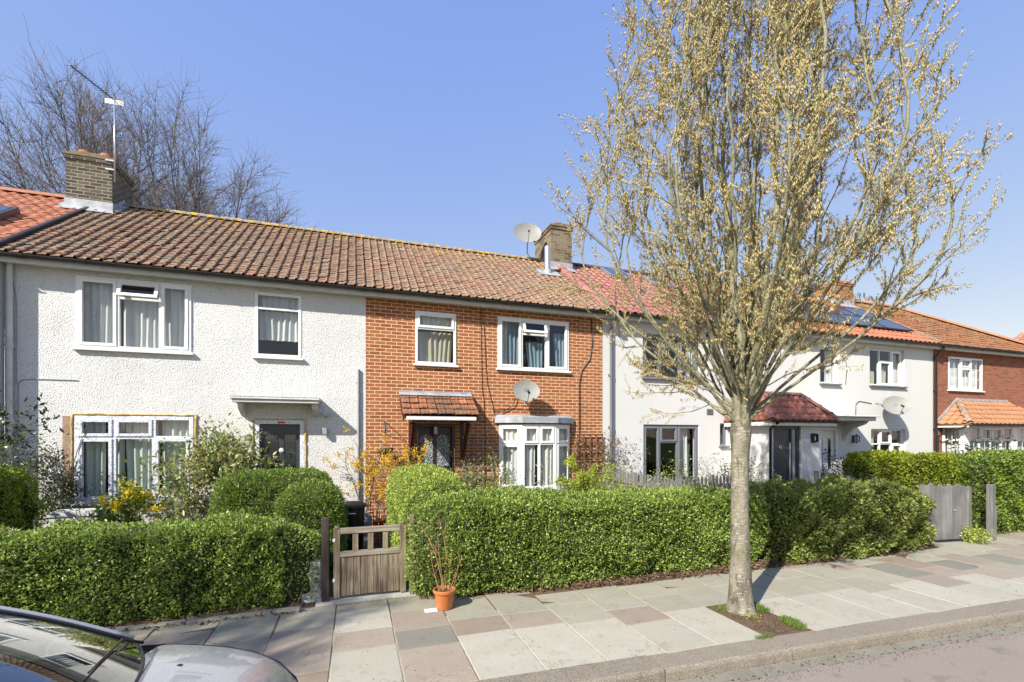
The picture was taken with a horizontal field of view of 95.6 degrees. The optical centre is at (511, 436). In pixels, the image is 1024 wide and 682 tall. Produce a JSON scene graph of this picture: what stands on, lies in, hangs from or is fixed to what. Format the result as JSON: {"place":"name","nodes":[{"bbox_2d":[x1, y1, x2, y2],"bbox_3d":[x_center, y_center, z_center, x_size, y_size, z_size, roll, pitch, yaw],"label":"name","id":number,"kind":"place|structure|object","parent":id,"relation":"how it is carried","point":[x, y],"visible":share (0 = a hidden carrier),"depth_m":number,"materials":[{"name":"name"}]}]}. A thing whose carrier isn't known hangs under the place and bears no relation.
{"place":"outdoors","nodes":[
{"label":"outdoors","id":0,"kind":"place"},
{"bbox_2d":[360,537,408,592],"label":"garden path","id":1,"kind":"structure","parent":0,"point":[365,542],"depth_m":7.61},
{"bbox_2d":[340,501,366,550],"bbox_3d":[-2.884,1.630,8.409,0.500,0.920,0.521,0,0,-19],"label":"dustbin","id":2,"kind":"object","parent":1,"relation":"on","point":[356,514],"visible":0.65,"depth_m":8.26,"materials":[{"name":"black plastic"}]},
{"bbox_2d":[364,452,380,536],"bbox_3d":[-2.747,1.126,9.257,0.208,1.627,0.751,0,0,13],"label":"garden spade","id":3,"kind":"object","parent":1,"relation":"on","point":[367,520],"visible":0.43,"depth_m":8.97,"materials":[{"name":"brown wood"}]},
{"bbox_2d":[321,426,427,523],"bbox_3d":[-2.618,0.946,8.972,2.152,2.314,1.659,0,0,-19],"label":"forsythia","id":4,"kind":"object","parent":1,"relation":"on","point":[371,467],"visible":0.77,"depth_m":9.09,"materials":[{"name":"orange plant"}]},
{"bbox_2d":[373,532,381,544],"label":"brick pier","id":5,"kind":"structure","parent":1,"relation":"on","point":[375,542],"depth_m":8.94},
{"bbox_2d":[368,503,387,547],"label":"tree stump shoots","id":6,"kind":"object","parent":1,"relation":"on","point":[374,524],"visible":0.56,"depth_m":8.67,"materials":[{"name":"brown plant"}]},
{"bbox_2d":[372,439,431,480],"bbox_3d":[-2.067,0.920,9.079,1.112,1.765,1.826,0,0,24],"label":"forsythia","id":7,"kind":"object","parent":1,"relation":"on","point":[419,461],"visible":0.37,"depth_m":9.08,"materials":[{"name":"yellow plant"}]},
{"bbox_2d":[0,530,1023,681],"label":"pavement","id":8,"kind":"structure","parent":0,"point":[493,644],"depth_m":5.35,"materials":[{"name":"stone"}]},
{"bbox_2d":[106,606,300,631],"bbox_3d":[-6.046,2.088,4.401,7.390,0.063,0.128,0,0,-19],"label":"garden edging","id":9,"kind":"object","parent":8,"relation":"on","point":[295,609],"visible":0.5,"depth_m":5.27,"materials":[{"name":"concrete"}]},
{"bbox_2d":[104,605,302,633],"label":"fallen leaves","id":10,"kind":"object","parent":8,"relation":"on","point":[202,622],"visible":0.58,"depth_m":5.25,"materials":[{"name":"brown plant"}]},
{"bbox_2d":[433,585,455,610],"bbox_3d":[-0.827,1.980,5.686,0.278,0.233,0.278,0,0,-19],"label":"flower pot","id":11,"kind":"object","parent":8,"relation":"on","point":[444,599],"visible":0.97,"depth_m":5.60,"materials":[{"name":"ceramic"}]},
{"bbox_2d":[421,518,460,591],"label":"potted shrub","id":12,"kind":"object","parent":11,"relation":"on","point":[440,564],"visible":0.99,"depth_m":5.71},
{"bbox_2d":[706,604,811,636],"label":"tree pit soil","id":13,"kind":"object","parent":8,"relation":"on","point":[754,627],"visible":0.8,"depth_m":5.22,"materials":[{"name":"soil"}]},
{"bbox_2d":[754,600,772,612],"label":"grass","id":14,"kind":"structure","parent":13,"relation":"on","point":[759,607],"depth_m":5.58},
{"bbox_2d":[731,610,800,633],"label":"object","id":15,"kind":"structure","parent":13,"relation":"on","point":[765,622],"depth_m":5.21,"materials":[{"name":"brown stone"}]},
{"bbox_2d":[534,0,1012,615],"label":"street tree","id":16,"kind":"object","parent":13,"relation":"on","point":[736,312],"visible":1,"depth_m":5.17,"materials":[{"name":"beige plant"}]},
{"bbox_2d":[776,614,806,629],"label":"grass","id":17,"kind":"structure","parent":13,"relation":"on","point":[792,621],"depth_m":5.15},
{"bbox_2d":[959,523,995,543],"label":"weed","id":18,"kind":"object","parent":8,"relation":"on","point":[977,539],"visible":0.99,"depth_m":9.10,"materials":[{"name":"green plant"}]},
{"bbox_2d":[0,0,1023,437],"label":"sky","id":19,"kind":"structure","parent":0,"point":[437,122],"materials":[{"name":"blue"}]},
{"bbox_2d":[139,522,982,644],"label":"garden ground","id":20,"kind":"structure","parent":0,"point":[313,604],"depth_m":6.18,"materials":[{"name":"soil"}]},
{"bbox_2d":[0,461,50,531],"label":"hedge","id":21,"kind":"object","parent":20,"relation":"on","point":[20,509],"visible":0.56,"depth_m":6.41,"materials":[{"name":"green plant"}]},
{"bbox_2d":[0,389,63,463],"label":"evergreen shrub","id":22,"kind":"object","parent":20,"relation":"on","point":[22,427],"visible":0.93,"depth_m":7.12,"materials":[{"name":"green plant"}]},
{"bbox_2d":[0,423,69,494],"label":"young shrub","id":23,"kind":"object","parent":20,"relation":"on","point":[11,454],"visible":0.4,"depth_m":6.75,"materials":[{"name":"green plant"}]},
{"bbox_2d":[0,186,87,467],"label":"terraced house","id":24,"kind":"structure","parent":20,"relation":"on","point":[24,213],"depth_m":9.19,"materials":[{"name":"paint"}]},
{"bbox_2d":[46,507,108,526],"bbox_3d":[-7.164,1.645,7.702,0.680,0.870,0.400,0,0,-19],"label":"planter","id":25,"kind":"object","parent":20,"relation":"on","point":[70,514],"visible":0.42,"depth_m":7.53,"materials":[{"name":"paint"}]},
{"bbox_2d":[87,470,158,524],"bbox_3d":[-6.431,1.282,7.679,0.947,1.442,1.159,0,0,-36],"label":"mahonia","id":26,"kind":"object","parent":20,"relation":"on","point":[131,495],"visible":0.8,"depth_m":7.53,"materials":[{"name":"yellow plant"}]},
{"bbox_2d":[0,12,281,362],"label":"bare tree","id":27,"kind":"object","parent":20,"relation":"on","point":[82,110],"visible":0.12,"depth_m":13.87,"materials":[{"name":"plant"}]},
{"bbox_2d":[0,59,318,226],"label":"bare tree","id":28,"kind":"object","parent":20,"relation":"on","point":[176,191],"visible":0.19,"depth_m":15.17,"materials":[{"name":"plant"}]},
{"bbox_2d":[0,508,320,626],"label":"hedge","id":29,"kind":"object","parent":20,"relation":"on","point":[99,573],"visible":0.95,"depth_m":5.30,"materials":[{"name":"green plant"}]},
{"bbox_2d":[140,480,207,522],"bbox_3d":[-5.771,1.367,7.833,1.553,1.273,0.838,0,0,19],"label":"mahonia","id":30,"kind":"object","parent":20,"relation":"on","point":[169,515],"visible":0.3,"depth_m":7.85,"materials":[{"name":"green plant"}]},
{"bbox_2d":[0,149,365,530],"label":"terraced house","id":31,"kind":"structure","parent":20,"relation":"on","point":[134,333],"depth_m":8.84,"materials":[{"name":"paint"}]},
{"bbox_2d":[4,433,96,524],"bbox_3d":[-7.830,0.870,7.776,1.264,1.863,0.711,0,0,-19],"label":"climbing shrub","id":32,"kind":"object","parent":31,"relation":"attached to","point":[55,503],"visible":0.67,"depth_m":7.84,"materials":[{"name":"green plant"}]},
{"bbox_2d":[45,420,86,496],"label":"vine","id":33,"kind":"object","parent":31,"relation":"attached to","point":[73,461],"visible":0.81,"depth_m":8.11,"materials":[{"name":"brown plant"}]},
{"bbox_2d":[66,65,123,181],"bbox_3d":[-9.031,-6.728,10.047,0.349,1.957,1.174,0,0,5],"label":"television aerial","id":34,"kind":"object","parent":31,"relation":"attached to","point":[115,102],"visible":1,"depth_m":10.49,"materials":[{"name":"metal"}]},
{"bbox_2d":[70,415,192,506],"bbox_3d":[-6.863,0.427,8.509,1.870,1.595,0.233,0,0,-19],"label":"window","id":35,"kind":"structure","parent":31,"relation":"in","point":[141,435],"depth_m":8.47,"materials":[{"name":"plastic"}]},
{"bbox_2d":[71,275,193,355],"bbox_3d":[-6.858,-2.183,8.478,1.820,1.315,0.295,0,0,-19],"label":"window","id":36,"kind":"structure","parent":31,"relation":"in","point":[163,325],"depth_m":8.51,"materials":[{"name":"white plastic"}]},
{"bbox_2d":[252,292,303,360],"bbox_3d":[-4.648,-2.177,9.263,0.910,1.305,0.233,0,0,-19],"label":"window","id":37,"kind":"structure","parent":31,"relation":"in","point":[276,326],"depth_m":9.30,"materials":[{"name":"white plastic"}]},
{"bbox_2d":[260,424,299,474],"bbox_3d":[-4.635,0.859,9.303,0.724,2.201,0.080,0,0,-19],"label":"door","id":38,"kind":"structure","parent":31,"relation":"in","point":[285,438],"depth_m":9.29,"materials":[{"name":"grey glass"}]},
{"bbox_2d":[161,478,217,522],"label":"sage bush","id":39,"kind":"object","parent":20,"relation":"on","point":[187,515],"visible":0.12,"depth_m":7.56,"materials":[{"name":"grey plant"}]},
{"bbox_2d":[104,601,303,627],"bbox_3d":[-6.152,2.080,4.730,7.400,0.097,0.680,0,0,-19],"label":"soil strip","id":40,"kind":"object","parent":20,"relation":"on","point":[142,620],"visible":0.18,"depth_m":5.42,"materials":[{"name":"soil"}]},
{"bbox_2d":[123,411,290,521],"bbox_3d":[-5.032,0.757,8.005,2.183,2.497,2.292,0,0,-19],"label":"photinia","id":41,"kind":"object","parent":20,"relation":"on","point":[215,466],"visible":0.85,"depth_m":7.70,"materials":[{"name":"green plant"}]},
{"bbox_2d":[178,427,284,490],"bbox_3d":[-5.040,0.888,8.386,1.724,2.225,1.205,0,0,-19],"label":"photinia","id":42,"kind":"object","parent":20,"relation":"on","point":[232,440],"visible":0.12,"depth_m":8.35,"materials":[{"name":"green plant"}]},
{"bbox_2d":[205,464,334,517],"bbox_3d":[-3.829,1.307,7.559,2.001,1.696,1.019,0,0,-19],"label":"hedge","id":43,"kind":"object","parent":20,"relation":"on","point":[258,492],"visible":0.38,"depth_m":7.24,"materials":[{"name":"green plant"}]},
{"bbox_2d":[301,558,320,602],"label":"gate pier","id":44,"kind":"structure","parent":20,"relation":"on","point":[316,596],"depth_m":5.92,"materials":[{"name":"paint"}]},
{"bbox_2d":[273,477,350,576],"bbox_3d":[-3.074,1.382,7.139,1.162,1.526,0.997,0,0,-19],"label":"hedge","id":45,"kind":"object","parent":20,"relation":"on","point":[314,505],"visible":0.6,"depth_m":6.90,"materials":[{"name":"green plant"}]},
{"bbox_2d":[321,517,328,601],"bbox_3d":[-2.365,1.590,5.892,0.090,1.120,0.100,0,0,-19],"label":"gate post","id":46,"kind":"object","parent":20,"relation":"on","point":[324,559],"visible":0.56,"depth_m":5.85,"materials":[{"name":"wood"}]},
{"bbox_2d":[333,521,405,598],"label":"garden gate","id":47,"kind":"structure","parent":46,"relation":"attached to","point":[346,573],"depth_m":6.06,"materials":[{"name":"brown wood"}]},
{"bbox_2d":[315,589,415,606],"bbox_3d":[-1.884,2.101,6.045,1.230,0.038,0.260,0,0,-19],"label":"gate threshold","id":48,"kind":"object","parent":20,"relation":"on","point":[366,597],"visible":0.71,"depth_m":6.01,"materials":[{"name":"concrete"}]},
{"bbox_2d":[409,514,413,594],"bbox_3d":[-1.330,1.595,6.165,0.055,1.110,0.090,0,0,-19],"label":"gate post","id":49,"kind":"object","parent":20,"relation":"on","point":[411,517],"visible":0.46,"depth_m":6.12,"materials":[{"name":"brown wood"}]},
{"bbox_2d":[382,461,470,579],"bbox_3d":[-1.395,1.294,7.692,1.382,1.736,2.588,0,0,-19],"label":"hedge","id":50,"kind":"object","parent":20,"relation":"on","point":[411,486],"visible":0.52,"depth_m":7.05,"materials":[{"name":"green plant"}]},
{"bbox_2d":[449,447,520,494],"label":"climbing rose","id":51,"kind":"object","parent":20,"relation":"on","point":[469,478],"visible":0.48,"depth_m":9.94,"materials":[{"name":"green plant"}]},
{"bbox_2d":[363,222,608,525],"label":"terraced house","id":52,"kind":"structure","parent":20,"relation":"on","point":[461,343],"depth_m":10.66,"materials":[{"name":"orange brick"}]},
{"bbox_2d":[379,421,392,454],"bbox_3d":[-2.645,0.034,9.625,0.400,0.722,0.318,0,0,38],"label":"hanging basket","id":53,"kind":"object","parent":52,"relation":"attached to","point":[382,449],"visible":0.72,"depth_m":9.52,"materials":[{"name":"black plastic"}]},
{"bbox_2d":[418,428,450,471],"bbox_3d":[-1.721,0.882,10.331,0.734,2.156,0.070,0,0,-19],"label":"door","id":54,"kind":"structure","parent":52,"relation":"in","point":[438,455],"depth_m":10.33,"materials":[{"name":"red paint"}]},
{"bbox_2d":[413,310,457,367],"bbox_3d":[-1.698,-2.132,10.293,0.980,1.195,0.283,0,0,-19],"label":"window","id":55,"kind":"structure","parent":52,"relation":"in","point":[433,349],"depth_m":10.31,"materials":[{"name":"white plastic"}]},
{"bbox_2d":[462,437,492,488],"bbox_3d":[-0.775,0.785,10.468,0.720,1.566,0.030,0,0,-19],"label":"trellis","id":56,"kind":"object","parent":52,"relation":"attached to","point":[482,456],"visible":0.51,"depth_m":10.50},
{"bbox_2d":[499,424,521,488],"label":"bay window","id":57,"kind":"structure","parent":52,"relation":"in","point":[510,435],"depth_m":10.64,"materials":[{"name":"white plastic"}]},
{"bbox_2d":[513,380,539,402],"bbox_3d":[0.300,-1.019,10.533,0.517,0.537,0.467,0,0,36],"label":"satellite dish","id":58,"kind":"object","parent":52,"relation":"attached to","point":[526,390],"visible":1,"depth_m":10.55,"materials":[{"name":"metal"}]},
{"bbox_2d":[513,223,540,256],"bbox_3d":[0.613,-5.941,14.264,0.699,1.107,1.243,0,0,29],"label":"satellite dish","id":59,"kind":"object","parent":52,"relation":"attached to","point":[527,232],"visible":1,"depth_m":14.06,"materials":[{"name":"metal"}]},
{"bbox_2d":[496,316,570,373],"bbox_3d":[0.518,-2.143,10.985,1.880,1.235,0.301,0,0,-19],"label":"window","id":60,"kind":"structure","parent":52,"relation":"in","point":[561,341],"depth_m":10.99,"materials":[{"name":"white plastic"}]},
{"bbox_2d":[522,424,555,488],"bbox_3d":[0.614,0.460,10.734,0.840,1.480,0.139,0,0,-19],"label":"bay window","id":61,"kind":"structure","parent":52,"relation":"in","point":[543,436],"depth_m":10.73,"materials":[{"name":"white plastic"}]},
{"bbox_2d":[556,424,569,487],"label":"bay window","id":62,"kind":"structure","parent":52,"relation":"in","point":[562,431],"depth_m":11.14,"materials":[{"name":"white plastic"}]},
{"bbox_2d":[577,434,602,486],"bbox_3d":[1.904,0.825,11.380,0.740,1.784,0.030,0,0,-19],"label":"trellis","id":63,"kind":"object","parent":52,"relation":"attached to","point":[590,450],"visible":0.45,"depth_m":11.39,"materials":[{"name":"wood"}]},
{"bbox_2d":[528,460,552,488],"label":"young shrub","id":64,"kind":"object","parent":20,"relation":"on","point":[540,477],"visible":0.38,"depth_m":9.76,"materials":[{"name":"green plant"}]},
{"bbox_2d":[553,452,616,491],"bbox_3d":[1.514,1.171,9.959,1.410,1.664,1.470,0,0,25],"label":"euphorbia","id":65,"kind":"object","parent":20,"relation":"on","point":[583,477],"visible":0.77,"depth_m":9.82,"materials":[{"name":"green plant"}]},
{"bbox_2d":[403,483,772,597],"bbox_3d":[1.492,1.466,7.251,6.293,1.573,1.452,0,0,-19],"label":"hedge","id":66,"kind":"object","parent":20,"relation":"on","point":[518,536],"visible":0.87,"depth_m":6.61,"materials":[{"name":"green plant"}]},
{"bbox_2d":[561,428,634,489],"bbox_3d":[2.195,0.894,10.867,1.970,2.217,1.279,0,0,-19],"label":"climbing shrub","id":67,"kind":"object","parent":20,"relation":"on","point":[575,455],"visible":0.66,"depth_m":11.27,"materials":[{"name":"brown plant"}]},
{"bbox_2d":[589,470,622,490],"bbox_3d":[1.853,1.351,10.052,1.114,1.304,0.954,0,0,-39],"label":"euphorbia","id":68,"kind":"object","parent":20,"relation":"on","point":[605,482],"visible":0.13,"depth_m":10.02,"materials":[{"name":"green plant"}]},
{"bbox_2d":[581,464,640,490],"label":"garden shrub","id":69,"kind":"object","parent":20,"relation":"on","point":[607,482],"visible":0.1,"depth_m":8.63,"materials":[{"name":"green plant"}]},
{"bbox_2d":[604,435,652,487],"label":"climbing shrub","id":70,"kind":"object","parent":20,"relation":"on","point":[623,459],"visible":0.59,"depth_m":11.34,"materials":[{"name":"green plant"}]},
{"bbox_2d":[602,468,684,491],"bbox_3d":[2.663,1.435,9.864,0.140,1.330,3.055,0,0,-15],"label":"picket fence","id":71,"kind":"object","parent":20,"relation":"on","point":[635,478],"visible":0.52,"depth_m":9.81,"materials":[{"name":"grey paint"}]},
{"bbox_2d":[638,459,712,487],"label":"garden shrub","id":72,"kind":"object","parent":20,"relation":"on","point":[679,476],"visible":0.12,"depth_m":9.01,"materials":[{"name":"green plant"}]},
{"bbox_2d":[415,545,937,599],"bbox_3d":[3.396,2.059,7.558,9.700,0.101,0.880,0,0,-19],"label":"soil strip","id":73,"kind":"object","parent":20,"relation":"on","point":[664,578],"visible":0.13,"depth_m":6.91,"materials":[{"name":"soil"}]},
{"bbox_2d":[421,544,935,596],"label":"fallen leaves","id":74,"kind":"object","parent":73,"relation":"on","point":[641,578],"visible":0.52,"depth_m":6.95,"materials":[{"name":"brown plant"}]},
{"bbox_2d":[919,483,964,539],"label":"garden gate","id":75,"kind":"structure","parent":73,"relation":"on","point":[947,517],"depth_m":9.17,"materials":[{"name":"grey paint"}]},
{"bbox_2d":[653,450,702,484],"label":"garden shrub","id":76,"kind":"object","parent":20,"relation":"on","point":[679,472],"visible":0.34,"depth_m":10.70,"materials":[{"name":"green plant"}]},
{"bbox_2d":[557,262,840,487],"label":"terraced house","id":77,"kind":"structure","parent":20,"relation":"on","point":[786,438],"depth_m":12.05,"materials":[{"name":"white"}]},
{"bbox_2d":[641,334,697,380],"bbox_3d":[4.178,-2.062,12.289,1.850,1.175,0.274,0,0,-19],"label":"window","id":78,"kind":"structure","parent":77,"relation":"in","point":[677,339],"depth_m":12.31,"materials":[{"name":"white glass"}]},
{"bbox_2d":[643,424,697,484],"bbox_3d":[4.171,0.492,12.340,1.830,1.605,0.375,0,0,-19],"label":"window","id":79,"kind":"structure","parent":77,"relation":"in","point":[680,431],"depth_m":12.33,"materials":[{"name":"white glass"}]},
{"bbox_2d":[719,423,729,446],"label":"window","id":80,"kind":"structure","parent":77,"relation":"in","point":[723,443],"depth_m":12.84,"materials":[{"name":"white glass"}]},
{"bbox_2d":[680,475,730,488],"bbox_3d":[4.205,1.455,9.797,1.726,1.290,0.140,0,0,-29],"label":"picket fence","id":81,"kind":"object","parent":20,"relation":"on","point":[727,484],"visible":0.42,"depth_m":9.72,"materials":[{"name":"grey paint"}]},
{"bbox_2d":[691,452,752,487],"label":"garden shrub","id":82,"kind":"object","parent":20,"relation":"on","point":[725,468],"visible":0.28,"depth_m":10.70,"materials":[{"name":"green plant"}]},
{"bbox_2d":[718,456,779,487],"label":"garden shrub","id":83,"kind":"object","parent":20,"relation":"on","point":[761,474],"visible":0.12,"depth_m":9.93,"materials":[{"name":"green plant"}]},
{"bbox_2d":[722,280,944,474],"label":"terraced house","id":84,"kind":"structure","parent":20,"relation":"on","point":[895,358],"depth_m":14.83,"materials":[{"name":"paint"}]},
{"bbox_2d":[822,431,832,473],"bbox_3d":[9.517,0.892,14.136,0.684,2.136,0.071,0,0,-19],"label":"door","id":85,"kind":"structure","parent":84,"relation":"in","point":[827,436],"depth_m":14.15,"materials":[{"name":"white plastic"}]},
{"bbox_2d":[819,347,841,385],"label":"window","id":86,"kind":"structure","parent":84,"relation":"in","point":[827,378],"depth_m":14.29,"materials":[{"name":"white plastic"}]},
{"bbox_2d":[871,429,901,451],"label":"window","id":87,"kind":"structure","parent":84,"relation":"in","point":[892,446],"depth_m":15.02,"materials":[{"name":"white plastic"}]},
{"bbox_2d":[869,348,907,387],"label":"window","id":88,"kind":"structure","parent":84,"relation":"in","point":[881,370],"depth_m":15.08,"materials":[{"name":"white plastic"}]},
{"bbox_2d":[875,396,910,415],"bbox_3d":[11.874,-0.946,14.510,0.550,0.640,0.819,0,0,-37],"label":"satellite dish","id":89,"kind":"object","parent":84,"relation":"attached to","point":[898,405],"visible":1,"depth_m":14.47,"materials":[{"name":"metal"}]},
{"bbox_2d":[822,450,845,474],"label":"dark shrub","id":90,"kind":"object","parent":20,"relation":"on","point":[835,466],"visible":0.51,"depth_m":13.01,"materials":[{"name":"green plant"}]},
{"bbox_2d":[814,471,853,480],"bbox_3d":[7.668,1.490,11.108,0.140,1.220,1.630,0,0,11],"label":"picket fence","id":91,"kind":"object","parent":20,"relation":"on","point":[816,476],"visible":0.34,"depth_m":11.78,"materials":[{"name":"grey paint"}]},
{"bbox_2d":[749,473,937,563],"bbox_3d":[6.065,1.473,8.605,4.191,1.621,1.588,0,0,-19],"label":"hedge","id":92,"kind":"object","parent":20,"relation":"on","point":[826,516],"visible":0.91,"depth_m":8.02,"materials":[{"name":"green plant"}]},
{"bbox_2d":[830,457,882,480],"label":"dark shrub","id":93,"kind":"object","parent":20,"relation":"on","point":[850,474],"visible":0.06,"depth_m":11.61,"materials":[{"name":"green plant"}]},
{"bbox_2d":[841,449,963,491],"bbox_3d":[9.596,1.256,11.355,1.245,1.927,2.646,0,0,-19],"label":"hedge","id":94,"kind":"object","parent":20,"relation":"on","point":[912,470],"visible":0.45,"depth_m":10.96,"materials":[{"name":"green plant"}]},
{"bbox_2d":[853,300,1023,452],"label":"terraced house","id":95,"kind":"structure","parent":20,"relation":"on","point":[978,381],"depth_m":16.23,"materials":[{"name":"red brick"}]},
{"bbox_2d":[942,427,960,452],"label":"bay window","id":96,"kind":"structure","parent":95,"relation":"in","point":[951,436],"depth_m":15.59,"materials":[{"name":"white plastic"}]},
{"bbox_2d":[947,356,984,392],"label":"window","id":97,"kind":"structure","parent":95,"relation":"in","point":[962,372],"depth_m":16.22,"materials":[{"name":"white plastic"}]},
{"bbox_2d":[969,427,1011,451],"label":"bay window","id":98,"kind":"structure","parent":95,"relation":"in","point":[986,432],"depth_m":15.67,"materials":[{"name":"white plastic"}]},
{"bbox_2d":[1017,427,1023,449],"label":"bay window","id":99,"kind":"structure","parent":95,"relation":"in","point":[1020,430],"depth_m":16.37,"materials":[{"name":"white plastic"}]},
{"bbox_2d":[963,486,971,540],"bbox_3d":[9.149,1.580,9.337,0.100,1.140,0.100,0,0,-19],"label":"gate post","id":100,"kind":"object","parent":20,"relation":"on","point":[968,505],"visible":0.44,"depth_m":9.29,"materials":[{"name":"grey paint"}]},
{"bbox_2d":[944,425,1017,453],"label":"dark shrub","id":101,"kind":"object","parent":20,"relation":"on","point":[989,444],"visible":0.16,"depth_m":13.90,"materials":[{"name":"green plant"}]},
{"bbox_2d":[944,447,1023,531],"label":"hedge","id":102,"kind":"object","parent":20,"relation":"on","point":[1002,470],"visible":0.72,"depth_m":10.12,"materials":[{"name":"green plant"}]},
{"bbox_2d":[986,484,996,540],"bbox_3d":[9.718,1.560,9.403,0.200,1.180,0.100,0,0,-19],"label":"gate post","id":103,"kind":"object","parent":20,"relation":"on","point":[991,512],"visible":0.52,"depth_m":9.36,"materials":[{"name":"grey paint"}]},
{"bbox_2d":[665,621,1023,681],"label":"road","id":104,"kind":"structure","parent":0,"point":[999,659],"depth_m":4.47,"materials":[{"name":"asphalt"}]},
{"bbox_2d":[0,606,297,681],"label":"parked car","id":105,"kind":"object","parent":104,"relation":"on","point":[44,647],"visible":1,"depth_m":2.16,"materials":[{"name":"silver metal"}]},
{"bbox_2d":[476,598,1023,681],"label":"kerb","id":106,"kind":"structure","parent":104,"relation":"on","point":[699,662],"depth_m":4.64,"materials":[{"name":"concrete"}]},
{"bbox_2d":[679,622,1023,681],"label":"road edging","id":107,"kind":"object","parent":104,"relation":"on","point":[794,667],"visible":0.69,"depth_m":4.67,"materials":[{"name":"concrete"}]},
{"bbox_2d":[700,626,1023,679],"bbox_3d":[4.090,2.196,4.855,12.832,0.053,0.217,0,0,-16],"label":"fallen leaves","id":108,"kind":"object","parent":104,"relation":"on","point":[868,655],"visible":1,"depth_m":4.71,"materials":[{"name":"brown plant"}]},
{"bbox_2d":[708,624,1022,680],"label":"gravel","id":109,"kind":"structure","parent":104,"relation":"on","point":[889,653],"depth_m":4.66,"materials":[{"name":"gravel"}]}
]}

